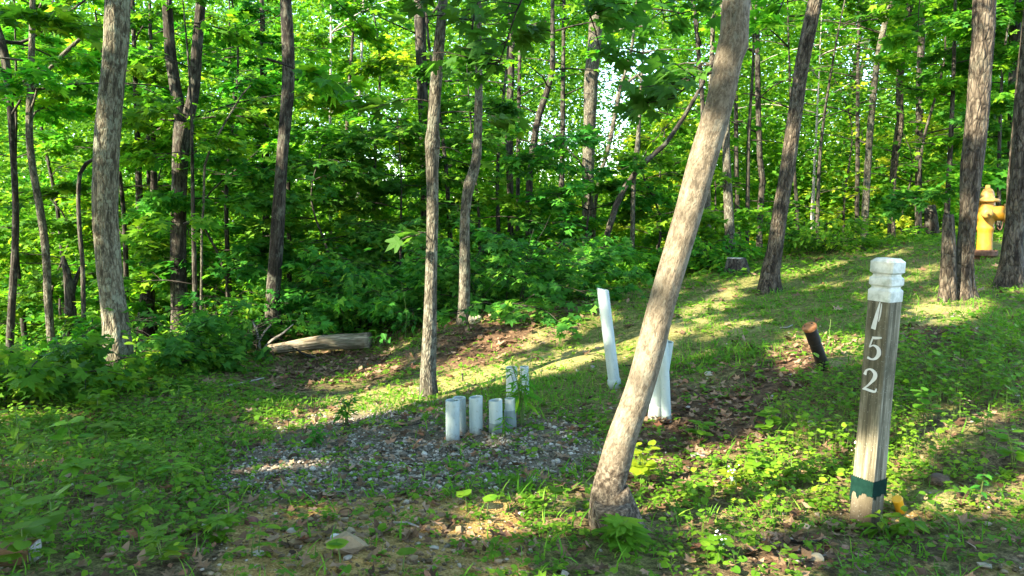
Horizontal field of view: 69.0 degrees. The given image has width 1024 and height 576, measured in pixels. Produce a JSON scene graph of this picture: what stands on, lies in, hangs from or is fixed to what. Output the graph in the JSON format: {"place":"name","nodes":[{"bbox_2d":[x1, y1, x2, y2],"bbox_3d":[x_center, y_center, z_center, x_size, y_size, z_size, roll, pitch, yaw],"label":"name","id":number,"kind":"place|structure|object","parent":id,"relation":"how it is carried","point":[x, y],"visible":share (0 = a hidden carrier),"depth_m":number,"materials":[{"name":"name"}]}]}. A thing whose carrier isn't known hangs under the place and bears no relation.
{"place":"outdoors","nodes":[
{"label":"outdoors","id":0,"kind":"place"},
{"bbox_2d":[2,0,991,215],"label":"sky","id":1,"kind":"structure","parent":0,"point":[608,86],"materials":[{"name":"white"}]},
{"bbox_2d":[0,234,1023,575],"bbox_3d":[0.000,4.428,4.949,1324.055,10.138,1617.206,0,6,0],"label":"ground","id":2,"kind":"structure","parent":0,"point":[1004,550],"depth_m":4.08,"materials":[{"name":"green plant"}]},
{"bbox_2d":[0,519,57,564],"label":"seedling","id":3,"kind":"object","parent":2,"relation":"on","point":[20,541],"visible":0.89,"depth_m":2.56,"materials":[{"name":"green plant"}]},
{"bbox_2d":[0,0,128,355],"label":"branchy edge tree","id":4,"kind":"object","parent":2,"relation":"on","point":[91,59],"visible":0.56,"depth_m":9.91,"materials":[{"name":"green plant"}]},
{"bbox_2d":[58,256,79,343],"bbox_3d":[-6.229,0.365,10.483,0.329,1.640,0.330,0,6,0],"label":"broken snag","id":5,"kind":"object","parent":2,"relation":"on","point":[70,285],"visible":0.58,"depth_m":10.41,"materials":[{"name":"brown plant"}]},
{"bbox_2d":[0,0,150,351],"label":"sapling","id":6,"kind":"object","parent":2,"relation":"on","point":[8,31],"visible":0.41,"depth_m":11.29,"materials":[{"name":"green plant"}]},
{"bbox_2d":[53,457,103,496],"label":"seedling","id":7,"kind":"object","parent":2,"relation":"on","point":[74,466],"visible":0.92,"depth_m":3.36,"materials":[{"name":"green plant"}]},
{"bbox_2d":[0,311,157,359],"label":"bush","id":8,"kind":"object","parent":2,"relation":"on","point":[95,320],"visible":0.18,"depth_m":8.31,"materials":[{"name":"green plant"}]},
{"bbox_2d":[0,161,158,331],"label":"sapling","id":9,"kind":"object","parent":2,"relation":"on","point":[31,222],"visible":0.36,"depth_m":11.63,"materials":[{"name":"green plant"}]},
{"bbox_2d":[76,158,92,336],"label":"hooked thin tree","id":10,"kind":"object","parent":2,"relation":"on","point":[80,239],"visible":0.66,"depth_m":8.77,"materials":[{"name":"brown plant"}]},
{"bbox_2d":[0,0,170,329],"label":"sapling","id":11,"kind":"object","parent":2,"relation":"on","point":[60,223],"visible":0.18,"depth_m":12.81,"materials":[{"name":"green plant"}]},
{"bbox_2d":[0,331,200,409],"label":"bush","id":12,"kind":"object","parent":2,"relation":"on","point":[40,377],"visible":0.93,"depth_m":5.66,"materials":[{"name":"green plant"}]},
{"bbox_2d":[91,0,133,368],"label":"pale oak tree","id":13,"kind":"object","parent":2,"relation":"on","point":[105,162],"visible":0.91,"depth_m":6.86,"materials":[{"name":"grey plant"}]},
{"bbox_2d":[0,0,103,51],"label":"overhanging branch","id":14,"kind":"object","parent":13,"relation":"attached to","point":[63,23],"visible":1,"depth_m":7.12,"materials":[{"name":"green plant"}]},
{"bbox_2d":[0,0,244,343],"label":"curved brown tree","id":15,"kind":"object","parent":2,"relation":"on","point":[34,77],"visible":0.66,"depth_m":9.90,"materials":[{"name":"grey plant"}]},
{"bbox_2d":[0,0,257,344],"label":"sapling","id":16,"kind":"object","parent":2,"relation":"on","point":[66,188],"visible":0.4,"depth_m":10.86,"materials":[{"name":"green plant"}]},
{"bbox_2d":[18,10,274,332],"bbox_3d":[-6.591,-2.765,13.007,3.491,7.708,4.079,5,7,41],"label":"sapling","id":17,"kind":"object","parent":2,"relation":"on","point":[72,175],"visible":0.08,"depth_m":13.04,"materials":[{"name":"green plant"}]},
{"bbox_2d":[61,322,239,388],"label":"bush","id":18,"kind":"object","parent":2,"relation":"on","point":[150,355],"visible":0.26,"depth_m":7.06,"materials":[{"name":"green plant"}]},
{"bbox_2d":[55,123,260,311],"bbox_3d":[-6.343,-1.057,13.711,3.996,4.196,3.453,-1,6,-13],"label":"sapling","id":19,"kind":"object","parent":2,"relation":"on","point":[128,192],"visible":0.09,"depth_m":13.77,"materials":[{"name":"green plant"}]},
{"bbox_2d":[137,520,189,564],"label":"seedling","id":20,"kind":"object","parent":2,"relation":"on","point":[153,535],"visible":0.97,"depth_m":2.57,"materials":[{"name":"green plant"}]},
{"bbox_2d":[0,0,330,343],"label":"double stem tree","id":21,"kind":"object","parent":2,"relation":"on","point":[82,90],"visible":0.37,"depth_m":11.80,"materials":[{"name":"green plant"}]},
{"bbox_2d":[98,291,253,376],"bbox_3d":[-3.422,0.536,7.601,1.672,0.941,2.051,-4,7,-34],"label":"bush","id":22,"kind":"object","parent":2,"relation":"on","point":[172,345],"visible":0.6,"depth_m":7.38,"materials":[{"name":"green plant"}]},
{"bbox_2d":[74,0,308,313],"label":"sapling","id":23,"kind":"object","parent":2,"relation":"on","point":[237,202],"visible":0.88,"depth_m":9.44,"materials":[{"name":"green plant"}]},
{"bbox_2d":[80,279,311,352],"bbox_3d":[-3.675,0.408,9.266,2.789,1.048,2.242,5,7,39],"label":"bush","id":24,"kind":"object","parent":2,"relation":"on","point":[228,316],"visible":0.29,"depth_m":9.20,"materials":[{"name":"green plant"}]},
{"bbox_2d":[72,0,344,313],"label":"sapling","id":25,"kind":"object","parent":2,"relation":"on","point":[263,83],"visible":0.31,"depth_m":11.40,"materials":[{"name":"green plant"}]},
{"bbox_2d":[91,0,327,335],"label":"forked dark tree","id":26,"kind":"object","parent":2,"relation":"on","point":[137,117],"visible":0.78,"depth_m":10.05,"materials":[{"name":"green plant"}]},
{"bbox_2d":[119,148,311,323],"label":"sapling","id":27,"kind":"object","parent":2,"relation":"on","point":[157,201],"visible":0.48,"depth_m":10.06,"materials":[{"name":"green plant"}]},
{"bbox_2d":[149,306,313,364],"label":"bush","id":28,"kind":"object","parent":2,"relation":"on","point":[263,352],"visible":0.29,"depth_m":8.53,"materials":[{"name":"green plant"}]},
{"bbox_2d":[123,0,361,321],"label":"sapling","id":29,"kind":"object","parent":2,"relation":"on","point":[308,226],"visible":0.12,"depth_m":14.41,"materials":[{"name":"green plant"}]},
{"bbox_2d":[130,243,393,347],"bbox_3d":[-3.039,0.111,9.894,3.241,1.427,2.891,2,6,19],"label":"bush","id":30,"kind":"object","parent":2,"relation":"on","point":[326,326],"visible":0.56,"depth_m":9.48,"materials":[{"name":"green plant"}]},
{"bbox_2d":[220,0,309,320],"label":"ivy clad tree","id":31,"kind":"object","parent":2,"relation":"on","point":[257,14],"visible":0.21,"depth_m":13.06,"materials":[{"name":"green plant"}]},
{"bbox_2d":[142,0,396,319],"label":"sapling","id":32,"kind":"object","parent":2,"relation":"on","point":[330,131],"visible":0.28,"depth_m":12.15,"materials":[{"name":"green plant"}]},
{"bbox_2d":[268,332,372,359],"bbox_3d":[-2.305,0.671,8.688,1.288,0.304,0.418,1,6,9],"label":"fallen log","id":33,"kind":"object","parent":2,"relation":"on","point":[348,341],"visible":0.95,"depth_m":8.72,"materials":[{"name":"brown wood"}]},
{"bbox_2d":[224,137,423,321],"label":"sapling","id":34,"kind":"object","parent":2,"relation":"on","point":[298,166],"visible":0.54,"depth_m":10.55,"materials":[{"name":"green plant"}]},
{"bbox_2d":[265,0,394,342],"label":"dark oak tree","id":35,"kind":"object","parent":2,"relation":"on","point":[276,246],"visible":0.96,"depth_m":9.38,"materials":[{"name":"brown plant"}]},
{"bbox_2d":[237,0,446,230],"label":"lean thin tree","id":36,"kind":"object","parent":2,"relation":"on","point":[341,67],"visible":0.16,"depth_m":15.09,"materials":[{"name":"green plant"}]},
{"bbox_2d":[228,236,480,334],"bbox_3d":[-1.857,0.001,9.913,3.167,1.356,2.872,-4,7,-35],"label":"bush","id":37,"kind":"object","parent":2,"relation":"on","point":[346,314],"visible":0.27,"depth_m":9.40,"materials":[{"name":"green plant"}]},
{"bbox_2d":[294,0,418,232],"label":"wavy thin tree","id":38,"kind":"object","parent":2,"relation":"on","point":[315,40],"visible":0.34,"depth_m":15.68,"materials":[{"name":"green plant"}]},
{"bbox_2d":[259,0,458,285],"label":"sapling","id":39,"kind":"object","parent":2,"relation":"on","point":[406,60],"visible":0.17,"depth_m":13.48,"materials":[{"name":"green plant"}]},
{"bbox_2d":[258,0,463,233],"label":"thin back tree","id":40,"kind":"object","parent":2,"relation":"on","point":[388,81],"visible":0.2,"depth_m":14.89,"materials":[{"name":"green plant"}]},
{"bbox_2d":[279,83,493,288],"bbox_3d":[-2.323,-1.549,13.296,3.542,4.289,3.763,-3,6,-25],"label":"sapling","id":41,"kind":"object","parent":2,"relation":"on","point":[353,118],"visible":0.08,"depth_m":13.08,"materials":[{"name":"green plant"}]},
{"bbox_2d":[288,252,489,335],"bbox_3d":[-1.600,0.139,9.677,2.758,1.127,2.282,5,7,42],"label":"bush","id":42,"kind":"object","parent":2,"relation":"on","point":[386,308],"visible":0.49,"depth_m":9.30,"materials":[{"name":"green plant"}]},
{"bbox_2d":[291,116,509,281],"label":"sapling","id":43,"kind":"object","parent":2,"relation":"on","point":[350,142],"visible":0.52,"depth_m":11.06,"materials":[{"name":"green plant"}]},
{"bbox_2d":[296,0,572,271],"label":"tall shaded tree","id":44,"kind":"object","parent":2,"relation":"on","point":[420,39],"visible":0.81,"depth_m":12.47,"materials":[{"name":"green plant"}]},
{"bbox_2d":[321,0,552,257],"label":"sapling","id":45,"kind":"object","parent":2,"relation":"on","point":[369,68],"visible":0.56,"depth_m":11.99,"materials":[{"name":"green plant"}]},
{"bbox_2d":[323,228,555,343],"bbox_3d":[-0.899,-0.087,9.473,2.996,1.327,2.986,0,6,0],"label":"bush","id":46,"kind":"object","parent":2,"relation":"on","point":[401,314],"visible":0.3,"depth_m":8.92,"materials":[{"name":"green plant"}]},
{"bbox_2d":[340,0,555,398],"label":"slim maple tree","id":47,"kind":"object","parent":2,"relation":"on","point":[522,39],"visible":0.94,"depth_m":5.78,"materials":[{"name":"grey plant"}]},
{"bbox_2d":[266,58,369,107],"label":"overhanging branch","id":48,"kind":"object","parent":47,"relation":"attached to","point":[322,82],"visible":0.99,"depth_m":6.45,"materials":[{"name":"green plant"}]},
{"bbox_2d":[385,0,483,74],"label":"overhanging branch","id":49,"kind":"object","parent":47,"relation":"attached to","point":[452,13],"visible":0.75,"depth_m":5.15,"materials":[{"name":"green plant"}]},
{"bbox_2d":[423,0,531,89],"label":"overhanging branch","id":50,"kind":"object","parent":47,"relation":"attached to","point":[480,56],"visible":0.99,"depth_m":5.23,"materials":[{"name":"green plant"}]},
{"bbox_2d":[579,0,672,74],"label":"overhanging branch","id":51,"kind":"object","parent":47,"relation":"attached to","point":[610,19],"visible":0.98,"depth_m":5.14,"materials":[{"name":"green plant"}]},
{"bbox_2d":[626,0,721,51],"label":"overhanging branch","id":52,"kind":"object","parent":47,"relation":"attached to","point":[679,26],"visible":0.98,"depth_m":5.87,"materials":[{"name":"green plant"}]},
{"bbox_2d":[329,50,583,285],"bbox_3d":[-0.474,-1.678,11.748,3.547,3.949,3.406,4,7,36],"label":"sapling","id":53,"kind":"object","parent":2,"relation":"on","point":[495,108],"visible":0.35,"depth_m":11.34,"materials":[{"name":"green plant"}]},
{"bbox_2d":[456,2,482,326],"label":"bent slim tree","id":54,"kind":"object","parent":2,"relation":"on","point":[464,238],"visible":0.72,"depth_m":8.11,"materials":[{"name":"grey plant"}]},
{"bbox_2d":[383,5,584,278],"bbox_3d":[-0.178,-3.257,14.191,4.280,7.062,4.306,0,6,0],"label":"sapling","id":55,"kind":"object","parent":2,"relation":"on","point":[558,234],"visible":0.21,"depth_m":13.63,"materials":[{"name":"green plant"}]},
{"bbox_2d":[418,3,588,243],"bbox_3d":[-0.232,-4.274,14.810,4.452,9.441,3.122,-5,8,-43],"label":"black companion tree","id":56,"kind":"object","parent":2,"relation":"on","point":[492,157],"visible":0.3,"depth_m":15.11,"materials":[{"name":"green plant"}]},
{"bbox_2d":[385,5,630,280],"bbox_3d":[-0.146,-4.804,14.744,4.835,10.372,3.906,4,7,34],"label":"mossy black tree","id":57,"kind":"object","parent":2,"relation":"on","point":[509,144],"visible":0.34,"depth_m":14.62,"materials":[{"name":"green plant"}]},
{"bbox_2d":[364,212,653,340],"bbox_3d":[-0.166,-0.220,8.711,3.375,1.344,2.921,4,7,37],"label":"bush","id":58,"kind":"object","parent":2,"relation":"on","point":[448,276],"visible":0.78,"depth_m":8.44,"materials":[{"name":"green plant"}]},
{"bbox_2d":[0,0,1021,343],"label":"distant woods","id":59,"kind":"object","parent":2,"relation":"on","point":[576,58],"visible":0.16,"depth_m":19.88,"materials":[{"name":"green plant"}]},
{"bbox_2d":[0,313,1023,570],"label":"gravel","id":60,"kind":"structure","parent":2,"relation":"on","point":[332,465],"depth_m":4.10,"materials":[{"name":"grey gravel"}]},
{"bbox_2d":[0,402,1023,575],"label":"soil pebbles","id":61,"kind":"object","parent":2,"relation":"on","point":[356,543],"visible":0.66,"depth_m":2.85,"materials":[{"name":"grey gravel"}]},
{"bbox_2d":[0,230,1023,575],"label":"ground cover","id":62,"kind":"object","parent":2,"relation":"on","point":[128,424],"visible":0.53,"depth_m":3.95,"materials":[{"name":"green plant"}]},
{"bbox_2d":[0,236,1023,575],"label":"leaf litter","id":63,"kind":"object","parent":2,"relation":"on","point":[414,532],"visible":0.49,"depth_m":4.00,"materials":[{"name":"brown plant"}]},
{"bbox_2d":[493,349,552,425],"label":"weed","id":64,"kind":"object","parent":2,"relation":"on","point":[518,404],"visible":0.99,"depth_m":4.70,"materials":[{"name":"green plant"}]},
{"bbox_2d":[440,0,639,263],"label":"tree","id":65,"kind":"object","parent":2,"relation":"on","point":[562,125],"visible":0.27,"depth_m":15.66,"materials":[{"name":"green plant"}]},
{"bbox_2d":[490,0,602,245],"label":"stout grey tree","id":66,"kind":"object","parent":2,"relation":"on","point":[590,90],"visible":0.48,"depth_m":13.65,"materials":[{"name":"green plant"}]},
{"bbox_2d":[411,0,692,244],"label":"swaying dark tree","id":67,"kind":"object","parent":2,"relation":"on","point":[539,112],"visible":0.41,"depth_m":12.74,"materials":[{"name":"green plant"}]},
{"bbox_2d":[437,219,688,306],"bbox_3d":[0.543,-0.274,9.553,3.229,1.266,2.431,0,6,0],"label":"bush","id":68,"kind":"object","parent":2,"relation":"on","point":[596,262],"visible":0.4,"depth_m":9.24,"materials":[{"name":"green plant"}]},
{"bbox_2d":[458,122,678,272],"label":"sapling","id":69,"kind":"object","parent":2,"relation":"on","point":[557,197],"visible":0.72,"depth_m":11.79,"materials":[{"name":"green plant"}]},
{"bbox_2d":[597,288,620,388],"bbox_3d":[0.733,0.433,5.588,0.101,0.890,0.101,-8,5,1],"label":"plastic pipe","id":70,"kind":"object","parent":2,"relation":"on","point":[608,336],"visible":0.93,"depth_m":5.55,"materials":[{"name":"white plastic"}]},
{"bbox_2d":[592,513,656,552],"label":"herb","id":71,"kind":"object","parent":2,"relation":"on","point":[630,530],"visible":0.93,"depth_m":2.78,"materials":[{"name":"green plant"}]},
{"bbox_2d":[543,0,720,244],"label":"leafy stem tree","id":72,"kind":"object","parent":2,"relation":"on","point":[697,41],"visible":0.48,"depth_m":12.11,"materials":[{"name":"green plant"}]},
{"bbox_2d":[563,0,716,247],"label":"short top tree","id":73,"kind":"object","parent":2,"relation":"on","point":[632,199],"visible":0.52,"depth_m":11.76,"materials":[{"name":"brown plant"}]},
{"bbox_2d":[568,82,731,253],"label":"sapling","id":74,"kind":"object","parent":2,"relation":"on","point":[661,125],"visible":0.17,"depth_m":16.90,"materials":[{"name":"green plant"}]},
{"bbox_2d":[575,109,746,251],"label":"sapling","id":75,"kind":"object","parent":2,"relation":"on","point":[707,218],"visible":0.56,"depth_m":11.96,"materials":[{"name":"green plant"}]},
{"bbox_2d":[602,6,719,246],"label":"diagonal tree","id":76,"kind":"object","parent":2,"relation":"on","point":[620,196],"visible":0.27,"depth_m":11.33,"materials":[{"name":"brown plant"}]},
{"bbox_2d":[593,231,731,286],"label":"bush","id":77,"kind":"object","parent":2,"relation":"on","point":[649,261],"visible":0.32,"depth_m":10.47,"materials":[{"name":"green plant"}]},
{"bbox_2d":[588,0,750,538],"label":"leaning tree","id":78,"kind":"object","parent":2,"relation":"on","point":[611,493],"visible":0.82,"depth_m":2.90,"materials":[{"name":"beige plant"}]},
{"bbox_2d":[609,51,711,125],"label":"overhanging branch","id":79,"kind":"object","parent":78,"relation":"attached to","point":[659,90],"visible":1,"depth_m":4.80,"materials":[{"name":"green plant"}]},
{"bbox_2d":[624,125,774,251],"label":"sapling","id":80,"kind":"object","parent":2,"relation":"on","point":[654,236],"visible":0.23,"depth_m":14.01,"materials":[{"name":"green plant"}]},
{"bbox_2d":[689,229,790,276],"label":"bush","id":81,"kind":"object","parent":2,"relation":"on","point":[740,250],"visible":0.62,"depth_m":10.54,"materials":[{"name":"green plant"}]},
{"bbox_2d":[634,3,855,249],"bbox_3d":[2.976,-5.090,11.409,4.337,9.493,4.647,3,6,27],"label":"mottled tree","id":82,"kind":"object","parent":2,"relation":"on","point":[729,227],"visible":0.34,"depth_m":11.86,"materials":[{"name":"grey plant"}]},
{"bbox_2d":[629,1,879,242],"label":"sapling","id":83,"kind":"object","parent":2,"relation":"on","point":[747,188],"visible":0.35,"depth_m":13.29,"materials":[{"name":"green plant"}]},
{"bbox_2d":[649,0,907,246],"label":"hill tree","id":84,"kind":"object","parent":2,"relation":"on","point":[761,195],"visible":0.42,"depth_m":13.71,"materials":[{"name":"green plant"}]},
{"bbox_2d":[749,0,790,54],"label":"overhanging branch","id":85,"kind":"object","parent":84,"relation":"attached to","point":[768,17],"visible":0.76,"depth_m":7.00,"materials":[{"name":"green plant"}]},
{"bbox_2d":[757,0,822,294],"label":"slanting hill tree","id":86,"kind":"object","parent":2,"relation":"on","point":[770,276],"visible":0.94,"depth_m":8.50,"materials":[{"name":"brown plant"}]},
{"bbox_2d":[734,0,865,229],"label":"spotted thin tree","id":87,"kind":"object","parent":2,"relation":"on","point":[847,9],"visible":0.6,"depth_m":13.67,"materials":[{"name":"brown plant"}]},
{"bbox_2d":[730,0,912,236],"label":"white stem tree","id":88,"kind":"object","parent":2,"relation":"on","point":[870,33],"visible":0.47,"depth_m":16.73,"materials":[{"name":"green plant"}]},
{"bbox_2d":[749,45,924,246],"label":"sapling","id":89,"kind":"object","parent":2,"relation":"on","point":[831,216],"visible":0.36,"depth_m":17.71,"materials":[{"name":"green plant"}]},
{"bbox_2d":[747,208,930,254],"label":"bush","id":90,"kind":"object","parent":2,"relation":"on","point":[794,239],"visible":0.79,"depth_m":10.34,"materials":[{"name":"green plant"}]},
{"bbox_2d":[734,0,945,238],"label":"sapling","id":91,"kind":"object","parent":2,"relation":"on","point":[892,61],"visible":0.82,"depth_m":12.47,"materials":[{"name":"green plant"}]},
{"bbox_2d":[770,2,912,236],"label":"kinked crest tree","id":92,"kind":"object","parent":2,"relation":"on","point":[899,128],"visible":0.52,"depth_m":13.16,"materials":[{"name":"brown plant"}]},
{"bbox_2d":[744,0,960,235],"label":"shadow twin tree","id":93,"kind":"object","parent":2,"relation":"on","point":[857,157],"visible":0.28,"depth_m":16.61,"materials":[{"name":"green plant"}]},
{"bbox_2d":[849,257,905,529],"bbox_3d":[1.525,0.520,3.131,0.102,1.296,0.101,-3,8,-32],"label":"marker post","id":94,"kind":"object","parent":2,"relation":"on","point":[868,486],"visible":0.98,"depth_m":3.09,"materials":[{"name":"brown wood"}]},
{"bbox_2d":[776,0,1007,233],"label":"dark bush tree","id":95,"kind":"object","parent":2,"relation":"on","point":[919,113],"visible":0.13,"depth_m":15.73,"materials":[{"name":"green plant"}]},
{"bbox_2d":[819,113,986,239],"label":"sapling","id":96,"kind":"object","parent":2,"relation":"on","point":[903,221],"visible":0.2,"depth_m":15.74,"materials":[{"name":"green plant"}]},
{"bbox_2d":[800,0,1017,233],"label":"sapling","id":97,"kind":"object","parent":2,"relation":"on","point":[931,107],"visible":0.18,"depth_m":14.41,"materials":[{"name":"green plant"}]},
{"bbox_2d":[807,0,1023,221],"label":"sapling","id":98,"kind":"object","parent":2,"relation":"on","point":[889,209],"visible":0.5,"depth_m":11.42,"materials":[{"name":"green plant"}]},
{"bbox_2d":[817,1,1023,237],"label":"thin crest tree","id":99,"kind":"object","parent":2,"relation":"on","point":[868,157],"visible":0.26,"depth_m":12.77,"materials":[{"name":"grey plant"}]},
{"bbox_2d":[902,0,1022,237],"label":"sapling","id":100,"kind":"object","parent":2,"relation":"on","point":[991,177],"visible":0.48,"depth_m":11.34,"materials":[{"name":"green plant"}]},
{"bbox_2d":[937,0,996,302],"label":"stub tree","id":101,"kind":"object","parent":2,"relation":"on","point":[957,278],"visible":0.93,"depth_m":6.87,"materials":[{"name":"brown plant"}]},
{"bbox_2d":[867,0,927,52],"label":"overhanging branch","id":102,"kind":"object","parent":101,"relation":"attached to","point":[904,33],"visible":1,"depth_m":7.89,"materials":[{"name":"green plant"}]},
{"bbox_2d":[913,0,1021,155],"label":"shaded far tree","id":103,"kind":"object","parent":2,"relation":"on","point":[933,10],"visible":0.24,"depth_m":13.17,"materials":[{"name":"green plant"}]},
{"bbox_2d":[923,0,1021,170],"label":"sapling","id":104,"kind":"object","parent":2,"relation":"on","point":[1004,160],"visible":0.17,"depth_m":12.23,"materials":[{"name":"green plant"}]},
{"bbox_2d":[974,185,1005,259],"bbox_3d":[5.584,-0.705,8.729,0.442,0.993,0.437,-1,6,-9],"label":"fire hydrant","id":105,"kind":"object","parent":2,"relation":"on","point":[990,212],"visible":0.86,"depth_m":8.64,"materials":[{"name":"yellow metal"}]},
{"bbox_2d":[990,9,1023,288],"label":"edge tree","id":106,"kind":"object","parent":2,"relation":"on","point":[1010,272],"visible":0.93,"depth_m":7.45,"materials":[{"name":"brown plant"}]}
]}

